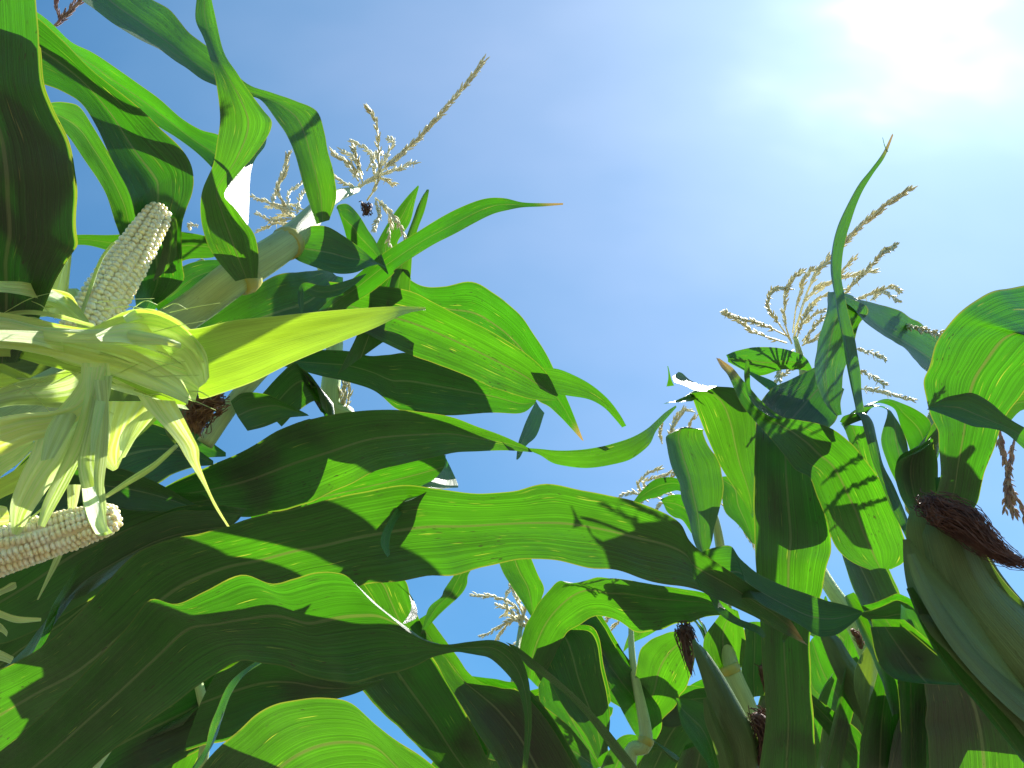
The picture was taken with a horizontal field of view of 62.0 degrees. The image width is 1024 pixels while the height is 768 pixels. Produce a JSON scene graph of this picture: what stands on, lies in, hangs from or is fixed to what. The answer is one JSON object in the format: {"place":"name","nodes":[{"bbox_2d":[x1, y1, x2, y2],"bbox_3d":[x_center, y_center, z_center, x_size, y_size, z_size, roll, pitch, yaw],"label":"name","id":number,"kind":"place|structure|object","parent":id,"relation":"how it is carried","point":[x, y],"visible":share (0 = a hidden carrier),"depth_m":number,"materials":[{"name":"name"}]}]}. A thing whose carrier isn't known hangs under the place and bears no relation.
{"place":"outdoors","nodes":[
{"label":"outdoors","id":0,"kind":"place"},
{"bbox_2d":[0,0,1023,763],"label":"sky","id":1,"kind":"structure","parent":0,"point":[698,156],"materials":[{"name":"blue"}]},
{"bbox_3d":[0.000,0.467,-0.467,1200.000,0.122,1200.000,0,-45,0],"label":"ground","id":2,"kind":"structure","parent":0,"visible":0},
{"bbox_2d":[0,0,219,363],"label":"corn plant","id":3,"kind":"object","parent":2,"relation":"on","point":[139,164],"visible":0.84,"depth_m":0.67,"materials":[{"name":"green plant"}]},
{"bbox_2d":[0,0,625,459],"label":"corn plant","id":4,"kind":"object","parent":2,"relation":"on","point":[232,286],"visible":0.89,"depth_m":0.83,"materials":[{"name":"green plant"}]},
{"bbox_2d":[0,359,228,663],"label":"peeled ear","id":5,"kind":"object","parent":4,"relation":"hanging from","point":[87,433],"visible":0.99,"depth_m":0.55},
{"bbox_2d":[0,202,425,414],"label":"peeled ear","id":6,"kind":"object","parent":4,"relation":"attached to","point":[153,354],"visible":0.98,"depth_m":0.60},
{"bbox_2d":[93,149,582,767],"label":"corn plant","id":7,"kind":"object","parent":2,"relation":"on","point":[401,381],"visible":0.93,"depth_m":1.08,"materials":[{"name":"green plant"}]},
{"bbox_2d":[0,406,806,767],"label":"corn plant","id":8,"kind":"object","parent":2,"relation":"on","point":[180,624],"visible":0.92,"depth_m":0.73,"materials":[{"name":"green plant"}]},
{"bbox_2d":[358,559,730,767],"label":"corn plant","id":9,"kind":"object","parent":2,"relation":"on","point":[447,710],"visible":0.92,"depth_m":1.01,"materials":[{"name":"green plant"}]},
{"bbox_2d":[488,616,706,767],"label":"corn plant","id":10,"kind":"object","parent":2,"relation":"on","point":[594,669],"visible":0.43,"depth_m":1.39,"materials":[{"name":"green plant"}]},
{"bbox_2d":[619,405,754,680],"bbox_3d":[0.323,0.790,1.032,0.209,1.644,0.960,-11,-46,11],"label":"corn plant","id":11,"kind":"object","parent":2,"relation":"on","point":[702,485],"visible":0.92,"depth_m":1.14,"materials":[{"name":"green plant"}]},
{"bbox_2d":[637,598,846,767],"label":"corn plant","id":12,"kind":"object","parent":2,"relation":"on","point":[723,725],"visible":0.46,"depth_m":1.17,"materials":[{"name":"green plant"}]},
{"bbox_2d":[664,134,958,767],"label":"corn plant","id":13,"kind":"object","parent":2,"relation":"on","point":[808,483],"visible":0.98,"depth_m":0.89,"materials":[{"name":"green plant"}]},
{"bbox_2d":[810,555,1023,767],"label":"corn plant","id":14,"kind":"object","parent":2,"relation":"on","point":[869,711],"visible":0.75,"depth_m":0.99,"materials":[{"name":"green plant"}]},
{"bbox_2d":[895,285,1023,735],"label":"corn plant","id":15,"kind":"object","parent":2,"relation":"on","point":[955,548],"visible":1,"depth_m":0.73,"materials":[{"name":"green plant"}]}
]}

